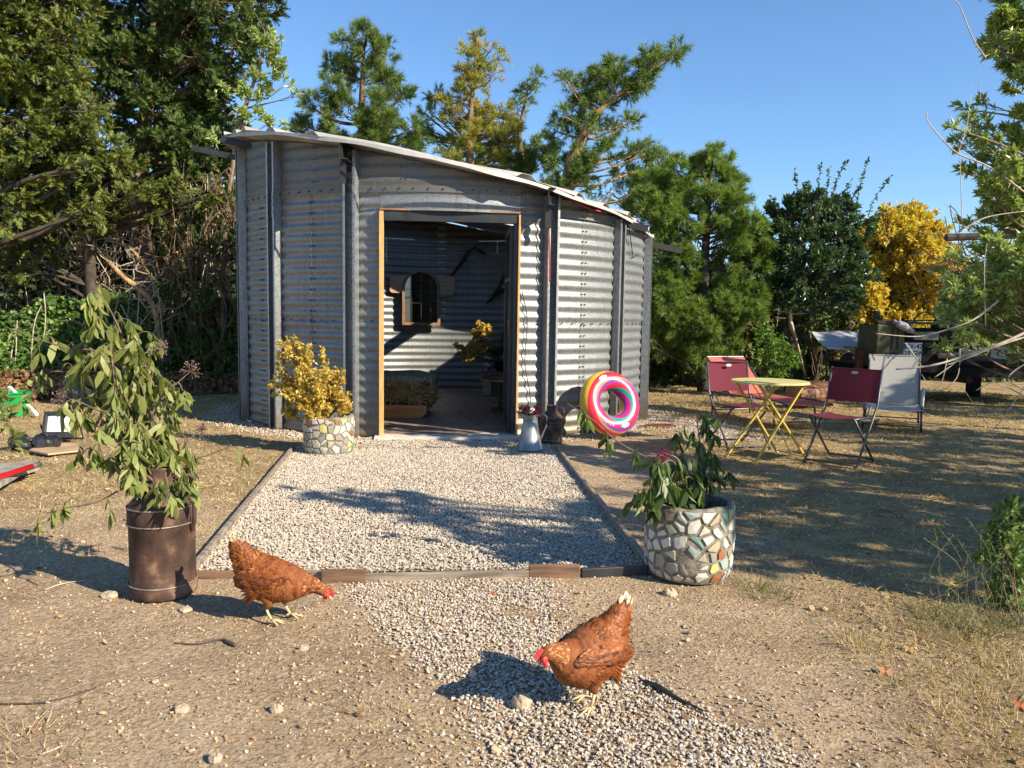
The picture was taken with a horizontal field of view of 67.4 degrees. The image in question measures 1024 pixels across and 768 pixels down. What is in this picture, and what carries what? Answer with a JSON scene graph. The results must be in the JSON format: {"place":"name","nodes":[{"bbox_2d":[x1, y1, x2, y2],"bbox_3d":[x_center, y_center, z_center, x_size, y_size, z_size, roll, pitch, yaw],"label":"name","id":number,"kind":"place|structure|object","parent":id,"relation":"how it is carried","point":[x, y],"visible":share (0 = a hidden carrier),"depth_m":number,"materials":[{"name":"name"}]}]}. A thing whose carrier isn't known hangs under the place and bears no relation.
{"place":"outdoors","nodes":[
{"label":"outdoors","id":0,"kind":"place"},
{"bbox_2d":[0,387,33,456],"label":"olive twig","id":1,"kind":"object","parent":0,"point":[10,410],"visible":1,"depth_m":4.43,"materials":[{"name":"green plant"}]},
{"bbox_2d":[0,377,1023,767],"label":"ground","id":2,"kind":"structure","parent":0,"point":[140,649],"depth_m":3.19,"materials":[{"name":"soil"}]},
{"bbox_2d":[0,385,32,416],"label":"green bucket","id":3,"kind":"object","parent":2,"relation":"on","point":[18,394],"visible":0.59,"depth_m":9.39,"materials":[{"name":"plastic"}]},
{"bbox_2d":[0,460,39,475],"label":"grey plank","id":4,"kind":"object","parent":2,"relation":"on","point":[28,462],"visible":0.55,"depth_m":6.30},
{"bbox_2d":[7,386,38,415],"bbox_3d":[-6.230,0.203,9.542,0.826,0.341,0.338,5,6,39],"label":"white ladder","id":5,"kind":"object","parent":2,"relation":"on","point":[13,390],"visible":0.27,"depth_m":9.49,"materials":[{"name":"metal"}]},
{"bbox_2d":[0,433,83,452],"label":"black bundle","id":6,"kind":"object","parent":2,"relation":"on","point":[40,440],"visible":0.77,"depth_m":7.15,"materials":[{"name":"plastic"}]},
{"bbox_2d":[0,687,95,704],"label":"stick","id":7,"kind":"object","parent":2,"relation":"on","point":[49,700],"visible":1,"depth_m":2.58,"materials":[{"name":"brown wood"}]},
{"bbox_2d":[39,744,62,754],"bbox_3d":[-1.372,1.090,2.288,0.008,0.009,0.062,5,7,42],"label":"stick","id":8,"kind":"object","parent":2,"relation":"on","point":[51,750],"visible":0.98,"depth_m":2.29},
{"bbox_2d":[29,443,81,454],"bbox_3d":[-4.273,0.600,7.159,0.398,0.015,0.653,-3,6,-36],"label":"wooden board","id":9,"kind":"object","parent":2,"relation":"on","point":[68,447],"visible":0.65,"depth_m":7.05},
{"bbox_2d":[40,411,83,438],"bbox_3d":[-4.502,0.418,7.664,0.380,0.289,0.164,0,5,-9],"label":"floodlight","id":10,"kind":"object","parent":2,"relation":"on","point":[50,425],"visible":0.48,"depth_m":7.64,"materials":[{"name":"black metal"}]},
{"bbox_2d":[0,0,124,249],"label":"cypress tree","id":11,"kind":"object","parent":2,"relation":"on","point":[39,90],"visible":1,"depth_m":11.24,"materials":[{"name":"green plant"}]},
{"bbox_2d":[44,580,86,589],"bbox_3d":[-2.161,0.968,3.712,0.040,0.007,0.183,6,7,43],"label":"stick","id":12,"kind":"object","parent":2,"relation":"on","point":[65,583],"visible":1,"depth_m":3.73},
{"bbox_2d":[62,378,84,398],"bbox_3d":[-6.544,0.065,11.455,0.260,0.291,0.220,1,5,0],"label":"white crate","id":13,"kind":"object","parent":2,"relation":"on","point":[73,391],"visible":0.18,"depth_m":11.36,"materials":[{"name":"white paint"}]},
{"bbox_2d":[43,216,140,321],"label":"dead tree","id":14,"kind":"object","parent":2,"relation":"on","point":[76,246],"visible":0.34,"depth_m":12.68,"materials":[{"name":"wood"}]},
{"bbox_2d":[100,590,118,598],"bbox_3d":[-1.856,0.975,3.549,0.078,0.042,0.055,1,5,0],"label":"stone","id":15,"kind":"object","parent":2,"relation":"on","point":[108,594],"visible":0.92,"depth_m":3.53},
{"bbox_2d":[0,95,235,388],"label":"cypress tree","id":16,"kind":"object","parent":2,"relation":"on","point":[148,194],"visible":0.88,"depth_m":12.20,"materials":[{"name":"green plant"}]},
{"bbox_2d":[147,164,237,361],"bbox_3d":[-5.171,-2.022,12.691,1.859,3.331,1.135,1,5,0],"label":"dry vine thicket","id":17,"kind":"object","parent":16,"relation":"hanging from","point":[208,276],"visible":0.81,"depth_m":12.53,"materials":[{"name":"brown plant"}]},
{"bbox_2d":[0,170,235,365],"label":"dry bush","id":18,"kind":"object","parent":2,"relation":"on","point":[40,281],"depth_m":15.87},
{"bbox_2d":[0,286,237,395],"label":"bramble bank","id":19,"kind":"structure","parent":2,"relation":"on","point":[40,315],"depth_m":12.16,"materials":[{"name":"green plant"}]},
{"bbox_2d":[0,202,211,348],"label":"dead twig tangle","id":20,"kind":"object","parent":19,"relation":"on","point":[78,289],"visible":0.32,"depth_m":12.79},
{"bbox_2d":[72,216,176,298],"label":"dead tree","id":21,"kind":"object","parent":19,"relation":"on","point":[140,260],"visible":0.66,"depth_m":12.80,"materials":[{"name":"wood"}]},
{"bbox_2d":[0,362,238,402],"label":"dry bramble","id":22,"kind":"object","parent":2,"relation":"on","point":[230,383],"visible":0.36,"depth_m":12.09,"materials":[{"name":"brown plant"}]},
{"bbox_2d":[57,214,194,358],"bbox_3d":[-6.284,-1.430,12.658,2.210,3.123,0.715,1,5,0],"label":"dead tree","id":23,"kind":"object","parent":2,"relation":"on","point":[137,287],"visible":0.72,"depth_m":12.58,"materials":[{"name":"wood"}]},
{"bbox_2d":[0,411,271,544],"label":"grass tuft","id":24,"kind":"object","parent":2,"relation":"on","point":[226,494],"visible":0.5,"depth_m":5.71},
{"bbox_2d":[125,463,197,602],"bbox_3d":[-1.631,0.676,3.579,0.302,0.599,0.302,-2,6,-31],"label":"milk churn","id":25,"kind":"object","parent":2,"relation":"on","point":[162,559],"visible":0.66,"depth_m":3.47,"materials":[{"name":"metal"}]},
{"bbox_2d":[8,285,249,546],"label":"wilted branches","id":26,"kind":"object","parent":25,"relation":"in","point":[142,448],"visible":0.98,"depth_m":3.44,"materials":[{"name":"green plant"}]},
{"bbox_2d":[47,0,290,309],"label":"cypress tree","id":27,"kind":"object","parent":2,"relation":"on","point":[179,33],"visible":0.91,"depth_m":12.80,"materials":[{"name":"green plant"}]},
{"bbox_2d":[174,703,190,713],"bbox_3d":[-1.083,1.069,2.526,0.052,0.037,0.045,1,5,0],"label":"stone","id":28,"kind":"object","parent":2,"relation":"on","point":[182,708],"visible":1,"depth_m":2.51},
{"bbox_2d":[178,605,192,612],"bbox_3d":[-1.442,0.997,3.396,0.056,0.034,0.058,-3,6,-36],"label":"stone","id":29,"kind":"object","parent":2,"relation":"on","point":[185,609],"visible":1,"depth_m":3.38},
{"bbox_2d":[139,194,237,373],"bbox_3d":[-5.297,-1.518,12.896,2.026,3.238,1.471,1,5,0],"label":"green shrub","id":30,"kind":"object","parent":2,"relation":"on","point":[210,300],"visible":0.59,"depth_m":12.71,"materials":[{"name":"green plant"}]},
{"bbox_2d":[174,638,236,646],"bbox_3d":[-1.208,1.024,3.054,0.255,0.018,0.059,1,5,5],"label":"stick","id":31,"kind":"object","parent":2,"relation":"on","point":[229,642],"visible":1,"depth_m":3.04,"materials":[{"name":"brown wood"}]},
{"bbox_2d":[208,751,222,763],"bbox_3d":[-0.866,1.093,2.245,0.042,0.041,0.037,1,5,0],"label":"stone","id":32,"kind":"object","parent":2,"relation":"on","point":[215,757],"visible":1,"depth_m":2.23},
{"bbox_2d":[0,523,486,767],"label":"grass tuft","id":33,"kind":"object","parent":2,"relation":"on","point":[49,725],"visible":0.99,"depth_m":2.45,"materials":[{"name":"plant"}]},
{"bbox_2d":[0,87,496,368],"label":"dark hedge","id":34,"kind":"object","parent":2,"relation":"on","point":[231,120],"visible":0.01,"depth_m":14.78,"materials":[{"name":"green plant"}]},
{"bbox_2d":[204,0,302,385],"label":"elder tree","id":35,"kind":"object","parent":2,"relation":"on","point":[274,49],"visible":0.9,"depth_m":12.60,"materials":[{"name":"green plant"}]},
{"bbox_2d":[270,703,283,713],"bbox_3d":[-0.778,1.076,2.542,0.044,0.043,0.035,1,5,0],"label":"stone","id":36,"kind":"object","parent":2,"relation":"on","point":[275,708],"visible":1,"depth_m":2.53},
{"bbox_2d":[228,531,334,625],"bbox_3d":[-0.985,0.825,3.280,0.469,0.375,0.194,1,5,6],"label":"hen","id":37,"kind":"object","parent":2,"relation":"on","point":[267,580],"visible":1,"depth_m":3.23,"materials":[{"name":"brown"}]},
{"bbox_2d":[298,645,306,651],"bbox_3d":[-0.822,1.042,3.024,0.040,0.035,0.030,1,5,0],"label":"stone","id":38,"kind":"object","parent":2,"relation":"on","point":[301,648],"visible":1,"depth_m":3.01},
{"bbox_2d":[287,15,435,152],"bbox_3d":[-3.184,-3.733,15.655,3.380,7.233,1.874,1,5,0],"label":"pine tree","id":39,"kind":"object","parent":2,"relation":"on","point":[378,118],"visible":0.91,"depth_m":15.33,"materials":[{"name":"green plant"}]},
{"bbox_2d":[198,436,642,571],"bbox_3d":[-0.714,0.763,6.189,2.667,0.036,4.491,0,5,-5],"label":"gravel bed","id":40,"kind":"object","parent":2,"relation":"on","point":[294,461],"visible":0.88,"depth_m":5.17,"materials":[{"name":"gravel"}]},
{"bbox_2d":[303,412,354,454],"bbox_3d":[-1.750,0.466,7.340,0.485,0.359,0.485,1,5,0],"label":"mosaic pot","id":41,"kind":"object","parent":40,"relation":"on","point":[332,435],"visible":0.93,"depth_m":7.14,"materials":[{"name":"stone"}]},
{"bbox_2d":[266,334,352,421],"bbox_3d":[-1.967,-0.037,7.292,0.789,0.874,0.622,4,6,32],"label":"yellow shrub","id":42,"kind":"object","parent":41,"relation":"on","point":[312,394],"visible":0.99,"depth_m":7.23,"materials":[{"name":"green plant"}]},
{"bbox_2d":[516,411,547,451],"bbox_3d":[0.177,0.457,7.542,0.259,0.380,0.259,-3,6,-36],"label":"zinc jug","id":43,"kind":"object","parent":40,"relation":"on","point":[530,439],"visible":1,"depth_m":7.47,"materials":[{"name":"metal"}]},
{"bbox_2d":[518,405,542,416],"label":"berry sprigs","id":44,"kind":"object","parent":43,"relation":"in","point":[524,410],"visible":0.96,"depth_m":7.50,"materials":[{"name":"red plant"}]},
{"bbox_2d":[196,444,648,583],"bbox_3d":[-0.615,0.793,5.699,2.604,0.091,3.815,0,5,-7],"label":"timber edging","id":45,"kind":"object","parent":2,"relation":"on","point":[325,576],"visible":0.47,"depth_m":3.90,"materials":[{"name":"brown wood"}]},
{"bbox_2d":[191,126,682,439],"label":"corrugated shed","id":46,"kind":"structure","parent":2,"relation":"on","point":[322,219],"depth_m":8.53,"materials":[{"name":"galvanised steel"},{"name":"timber"},{"name":"concrete"}]},
{"bbox_2d":[384,401,432,417],"bbox_3d":[-1.625,0.301,10.002,1.120,0.160,0.868,1,5,0],"label":"timber box","id":47,"kind":"object","parent":46,"relation":"on","point":[402,410],"visible":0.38,"depth_m":9.57,"materials":[{"name":"orange wood"}]},
{"bbox_2d":[384,370,439,407],"bbox_3d":[-1.566,0.069,10.006,1.273,0.484,1.005,1,5,0],"label":"straw bale","id":48,"kind":"object","parent":47,"relation":"on","point":[412,386],"visible":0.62,"depth_m":9.60},
{"bbox_2d":[390,275,454,294],"bbox_3d":[-1.548,-1.712,13.289,1.122,0.315,0.029,0,5,-14],"label":"wooden board","id":49,"kind":"object","parent":46,"relation":"attached to","point":[447,285],"visible":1,"depth_m":13.35,"materials":[{"name":"brown wood"}]},
{"bbox_2d":[402,269,440,324],"bbox_3d":[-1.567,-1.496,13.274,0.660,0.956,0.045,0,5,-15],"label":"arched mirror","id":50,"kind":"object","parent":49,"relation":"hanging from","point":[421,289],"visible":1,"depth_m":13.28,"materials":[{"name":"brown wood"}]},
{"bbox_2d":[451,247,484,275],"bbox_3d":[-0.767,-2.132,13.387,0.611,0.515,0.089,1,5,4],"label":"black strap","id":51,"kind":"object","parent":46,"relation":"attached to","point":[464,257],"visible":1,"depth_m":13.37,"materials":[{"name":"metal"}]},
{"bbox_2d":[481,371,497,395],"bbox_3d":[-0.125,-0.007,12.547,0.740,0.378,0.500,1,5,0],"label":"stand","id":52,"kind":"object","parent":46,"relation":"on","point":[489,388],"visible":0.38,"depth_m":12.31,"materials":[{"name":"brown wood"}]},
{"bbox_2d":[494,361,503,371],"bbox_3d":[-0.121,-0.284,12.523,0.350,0.180,0.350,1,5,0],"label":"flower pot","id":53,"kind":"object","parent":52,"relation":"on","point":[499,365],"visible":0.34,"depth_m":12.40,"materials":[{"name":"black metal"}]},
{"bbox_2d":[452,320,503,362],"bbox_3d":[-0.540,-0.684,12.440,0.814,0.730,0.404,-2,6,-26],"label":"yellow plant","id":54,"kind":"object","parent":53,"relation":"in","point":[470,348],"visible":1,"depth_m":12.39,"materials":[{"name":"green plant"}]},
{"bbox_2d":[485,331,503,371],"bbox_3d":[-0.161,-0.577,12.568,0.536,0.749,0.520,1,5,0],"label":"dark leafy plant","id":55,"kind":"object","parent":53,"relation":"in","point":[499,351],"visible":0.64,"depth_m":12.50,"materials":[{"name":"green plant"}]},
{"bbox_2d":[480,372,503,412],"bbox_3d":[-0.022,0.116,10.400,0.824,0.510,0.824,1,5,0],"label":"spool table","id":56,"kind":"object","parent":46,"relation":"on","point":[492,377],"visible":0.33,"depth_m":10.26,"materials":[{"name":"brown wood"}]},
{"bbox_2d":[486,270,504,303],"bbox_3d":[-0.205,-1.775,13.350,0.443,0.784,0.253,5,7,42],"label":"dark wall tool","id":57,"kind":"object","parent":46,"relation":"attached to","point":[500,289],"depth_m":13.29,"materials":[{"name":"black metal"}]},
{"bbox_2d":[503,226,513,431],"bbox_3d":[-0.042,-0.618,8.719,0.045,2.230,0.823,1,5,-4],"label":"door leaf","id":58,"kind":"structure","parent":46,"relation":"in","point":[509,234],"depth_m":8.60,"materials":[{"name":"black metal"}]},
{"bbox_2d":[429,26,528,228],"bbox_3d":[-0.694,-3.744,15.785,2.067,7.318,1.826,1,5,0],"label":"pine tree","id":59,"kind":"object","parent":2,"relation":"on","point":[474,122],"visible":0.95,"depth_m":15.49,"materials":[{"name":"green plant"}]},
{"bbox_2d":[411,63,559,182],"bbox_3d":[-0.610,-3.537,16.527,3.442,6.775,1.231,1,5,0],"label":"pine tree","id":60,"kind":"object","parent":2,"relation":"on","point":[522,158],"visible":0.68,"depth_m":16.26,"materials":[{"name":"green plant"}]},
{"bbox_2d":[201,401,800,452],"bbox_3d":[-0.431,0.439,9.997,7.605,0.058,5.058,1,5,0],"label":"gravel apron","id":61,"kind":"object","parent":2,"relation":"on","point":[300,435],"visible":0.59,"depth_m":9.12,"materials":[{"name":"gravel"}]},
{"bbox_2d":[641,423,675,426],"bbox_3d":[1.786,0.503,9.332,0.449,0.035,0.157,1,5,0],"label":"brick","id":62,"kind":"object","parent":61,"relation":"on","point":[662,424],"visible":1,"depth_m":9.36,"materials":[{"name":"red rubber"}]},
{"bbox_2d":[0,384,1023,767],"bbox_3d":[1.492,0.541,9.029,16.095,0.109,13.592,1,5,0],"label":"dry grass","id":63,"kind":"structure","parent":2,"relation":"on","point":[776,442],"depth_m":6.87,"materials":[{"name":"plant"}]},
{"bbox_2d":[0,458,1023,767],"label":"soil clods","id":64,"kind":"object","parent":2,"relation":"on","point":[472,674],"visible":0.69,"depth_m":2.96,"materials":[{"name":"soil"}]},
{"bbox_2d":[510,692,532,711],"bbox_3d":[0.033,1.081,2.604,0.072,0.078,0.064,0,5,-14],"label":"stone","id":65,"kind":"object","parent":2,"relation":"on","point":[520,701],"visible":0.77,"depth_m":2.58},
{"bbox_2d":[541,405,564,444],"bbox_3d":[0.415,0.420,8.032,0.232,0.396,0.232,5,7,40],"label":"milk churn","id":66,"kind":"object","parent":2,"relation":"on","point":[552,434],"visible":0.93,"depth_m":7.95,"materials":[{"name":"metal"}]},
{"bbox_2d":[579,371,639,435],"bbox_3d":[1.080,0.212,8.468,0.721,0.700,0.417,0,5,-15],"label":"swim ring","id":67,"kind":"object","parent":2,"relation":"on","point":[619,386],"visible":0.96,"depth_m":8.37,"materials":[{"name":"plastic"}]},
{"bbox_2d":[538,32,695,203],"bbox_3d":[1.928,-3.394,14.767,3.201,6.868,1.587,1,5,0],"label":"pine tree","id":68,"kind":"object","parent":2,"relation":"on","point":[578,160],"visible":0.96,"depth_m":14.53,"materials":[{"name":"green plant"}]},
{"bbox_2d":[304,570,944,767],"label":"gravel path","id":69,"kind":"structure","parent":2,"relation":"on","point":[626,735],"depth_m":2.70,"materials":[{"name":"gravel"}]},
{"bbox_2d":[534,591,634,718],"bbox_3d":[0.245,0.910,2.582,0.426,0.367,0.201,-3,6,-38],"label":"hen","id":70,"kind":"object","parent":69,"relation":"on","point":[592,655],"visible":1,"depth_m":2.53,"materials":[{"name":"brown"}]},
{"bbox_2d":[584,138,681,217],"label":"pine tree","id":71,"kind":"object","parent":2,"relation":"on","point":[608,198],"visible":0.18,"depth_m":15.08,"materials":[{"name":"green plant"}]},
{"bbox_2d":[662,587,677,596],"bbox_3d":[0.762,1.008,3.703,0.077,0.056,0.057,1,5,0],"label":"stone","id":72,"kind":"object","parent":2,"relation":"on","point":[670,591],"visible":0.9,"depth_m":3.69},
{"bbox_2d":[641,679,703,710],"bbox_3d":[0.552,1.081,2.683,0.023,0.026,0.282,-3,6,-37],"label":"stick","id":73,"kind":"object","parent":2,"relation":"on","point":[660,688],"visible":1,"depth_m":2.69,"materials":[{"name":"black wood"}]},
{"bbox_2d":[644,493,735,584],"bbox_3d":[0.919,0.785,3.989,0.463,0.390,0.464,1,5,0],"label":"mosaic pot","id":74,"kind":"object","parent":2,"relation":"on","point":[691,546],"visible":0.82,"depth_m":3.80,"materials":[{"name":"stone"}]},
{"bbox_2d":[566,403,740,528],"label":"wilted branches","id":75,"kind":"object","parent":74,"relation":"in","point":[667,488],"visible":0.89,"depth_m":3.84,"materials":[{"name":"green plant"}]},
{"bbox_2d":[652,444,687,475],"bbox_3d":[0.810,0.392,3.864,0.262,0.192,0.079,-2,6,-26],"label":"red flower head","id":76,"kind":"object","parent":75,"relation":"attached to","point":[664,452],"visible":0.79,"depth_m":3.83},
{"bbox_2d":[617,138,781,391],"bbox_3d":[3.519,-2.083,13.919,3.225,4.460,2.079,1,5,0],"label":"pine tree","id":77,"kind":"object","parent":2,"relation":"on","point":[661,193],"visible":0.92,"depth_m":13.48,"materials":[{"name":"green plant"}]},
{"bbox_2d":[686,215,732,269],"bbox_3d":[3.446,-1.435,13.872,0.868,3.169,0.801,1,5,0],"label":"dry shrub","id":78,"kind":"object","parent":2,"relation":"on","point":[713,240],"visible":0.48,"depth_m":13.67,"materials":[{"name":"green plant"}]},
{"bbox_2d":[706,361,770,450],"bbox_3d":[2.346,0.212,7.966,0.498,0.882,0.532,0,5,-15],"label":"folding chair","id":79,"kind":"object","parent":2,"relation":"on","point":[721,375],"visible":0.9,"depth_m":8.13,"materials":[{"name":"fabric"}]},
{"bbox_2d":[726,378,809,463],"bbox_3d":[2.436,0.339,7.304,0.716,0.746,0.716,-1,5,-20],"label":"folding table","id":80,"kind":"object","parent":2,"relation":"on","point":[774,382],"visible":0.97,"depth_m":7.21,"materials":[{"name":"yellow paint"}]},
{"bbox_2d":[703,356,832,427],"bbox_3d":[3.319,0.078,10.140,0.646,0.802,1.899,-1,5,-18],"label":"sun lounger","id":81,"kind":"object","parent":2,"relation":"on","point":[786,400],"visible":0.62,"depth_m":10.27,"materials":[{"name":"fabric"}]},
{"bbox_2d":[750,322,803,392],"bbox_3d":[4.477,-0.398,12.993,0.945,1.300,0.612,1,5,0],"label":"green shrub","id":82,"kind":"object","parent":2,"relation":"on","point":[768,349],"visible":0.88,"depth_m":12.93,"materials":[{"name":"green plant"}]},
{"bbox_2d":[789,321,806,376],"bbox_3d":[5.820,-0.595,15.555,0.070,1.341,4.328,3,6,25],"label":"tree stake","id":83,"kind":"object","parent":2,"relation":"on","point":[793,332],"visible":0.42,"depth_m":14.82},
{"bbox_2d":[785,381,834,407],"bbox_3d":[4.559,0.156,11.769,0.570,0.404,0.450,0,5,-14],"label":"cut log","id":84,"kind":"object","parent":2,"relation":"on","point":[816,390],"visible":0.53,"depth_m":11.61,"materials":[{"name":"brown wood"}]},
{"bbox_2d":[742,156,893,391],"bbox_3d":[5.588,-2.001,14.093,2.988,4.326,1.924,1,5,0],"label":"pear tree","id":85,"kind":"object","parent":2,"relation":"on","point":[843,254],"visible":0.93,"depth_m":13.86,"materials":[{"name":"green plant"}]},
{"bbox_2d":[793,297,844,381],"bbox_3d":[6.162,-0.899,15.437,1.124,1.920,0.889,1,5,0],"label":"round green shrub","id":86,"kind":"object","parent":2,"relation":"on","point":[824,325],"visible":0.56,"depth_m":15.43,"materials":[{"name":"green plant"}]},
{"bbox_2d":[809,331,857,380],"bbox_3d":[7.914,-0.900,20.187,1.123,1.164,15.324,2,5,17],"label":"grey stretched sheet","id":87,"kind":"object","parent":2,"relation":"on","point":[833,340],"visible":0.74,"depth_m":13.38,"materials":[{"name":"fabric"}]},
{"bbox_2d":[649,256,1022,387],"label":"mixed hedge","id":88,"kind":"object","parent":2,"relation":"on","point":[674,369],"visible":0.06,"depth_m":16.21,"materials":[{"name":"green plant"}]},
{"bbox_2d":[662,309,1022,377],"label":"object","id":89,"kind":"object","parent":2,"relation":"on","point":[924,376],"visible":0.02,"depth_m":18.50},
{"bbox_2d":[803,366,883,469],"bbox_3d":[3.077,0.295,7.140,0.532,0.882,0.498,-4,7,-44],"label":"folding chair","id":90,"kind":"object","parent":2,"relation":"on","point":[855,384],"visible":0.98,"depth_m":7.23,"materials":[{"name":"fabric"}]},
{"bbox_2d":[728,559,1023,653],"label":"grass tuft","id":91,"kind":"object","parent":2,"relation":"on","point":[767,593],"visible":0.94,"depth_m":3.42,"materials":[{"name":"plant"}]},
{"bbox_2d":[877,665,892,677],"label":"fallen leaf","id":92,"kind":"object","parent":2,"relation":"on","point":[884,670],"visible":0.88,"depth_m":2.90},
{"bbox_2d":[862,354,924,431],"bbox_3d":[4.834,0.097,9.738,0.710,0.882,1.446,3,6,26],"label":"sun lounger","id":93,"kind":"object","parent":2,"relation":"on","point":[901,388],"visible":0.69,"depth_m":9.98,"materials":[{"name":"grey"}]},
{"bbox_2d":[904,644,913,653],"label":"fallen leaf","id":94,"kind":"object","parent":2,"relation":"on","point":[909,648],"visible":1,"depth_m":3.11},
{"bbox_2d":[851,198,968,327],"bbox_3d":[8.131,-1.923,16.017,3.111,3.913,2.470,1,5,0],"label":"golden tree","id":95,"kind":"object","parent":2,"relation":"on","point":[895,242],"visible":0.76,"depth_m":15.31,"materials":[{"name":"yellow plant"}]},
{"bbox_2d":[797,597,1023,767],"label":"grass tuft","id":96,"kind":"object","parent":2,"relation":"on","point":[986,658],"visible":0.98,"depth_m":2.83,"materials":[{"name":"plant"}]},
{"bbox_2d":[828,311,1023,396],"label":"off road vehicle","id":97,"kind":"object","parent":2,"relation":"on","point":[870,341],"visible":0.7,"depth_m":12.48,"materials":[{"name":"green paint"}]},
{"bbox_2d":[893,319,914,333],"bbox_3d":[6.282,-0.921,12.301,0.357,0.231,0.146,1,5,0],"label":"grey cloth","id":98,"kind":"object","parent":97,"relation":"on","point":[903,326],"visible":1,"depth_m":12.26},
{"bbox_2d":[937,348,978,358],"bbox_3d":[7.218,-0.500,12.493,0.678,0.174,0.287,1,5,0],"label":"pale timber","id":99,"kind":"object","parent":97,"relation":"on","point":[939,356],"visible":0.33,"depth_m":12.37,"materials":[{"name":"grey wood"}]},
{"bbox_2d":[903,205,1023,330],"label":"tree","id":100,"kind":"object","parent":2,"relation":"on","point":[958,237],"visible":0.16,"depth_m":10.03,"materials":[{"name":"plant"}]},
{"bbox_2d":[922,508,1023,639],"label":"tall dry weeds","id":101,"kind":"object","parent":2,"relation":"on","point":[976,577],"visible":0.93,"depth_m":3.28,"materials":[{"name":"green plant"}]},
{"bbox_2d":[926,0,1023,379],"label":"laurel tree","id":102,"kind":"object","parent":2,"relation":"on","point":[1004,30],"visible":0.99,"depth_m":5.42,"materials":[{"name":"green plant"}]},
{"bbox_2d":[875,0,1023,480],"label":"bare branches","id":103,"kind":"object","parent":102,"relation":"attached to","point":[1004,342],"visible":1,"depth_m":5.18,"materials":[{"name":"wood"}]},
{"bbox_2d":[970,486,1023,624],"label":"young olive shoots","id":104,"kind":"object","parent":2,"relation":"on","point":[1014,521],"visible":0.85,"depth_m":3.55,"materials":[{"name":"green plant"}]},
{"bbox_2d":[1011,698,1023,711],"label":"fallen leaf","id":105,"kind":"object","parent":2,"relation":"on","point":[1016,702],"visible":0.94,"depth_m":2.67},
{"bbox_2d":[0,0,1023,272],"label":"sky","id":106,"kind":"structure","parent":0,"point":[801,85],"materials":[{"name":"blue"}]},
{"bbox_3d":[-3.886,0.675,5.793,0.226,0.025,0.488,1,5,0],"label":"teal plank","id":107,"kind":"object","parent":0,"visible":0},
{"bbox_2d":[0,463,26,487],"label":"grey plank","id":108,"kind":"object","parent":107,"relation":"on","point":[5,481],"visible":0.57,"depth_m":5.78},
{"bbox_2d":[0,461,41,479],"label":"red pole","id":109,"kind":"object","parent":108,"relation":"on","point":[20,469],"visible":1,"depth_m":5.69,"materials":[{"name":"red paint"}]}
]}

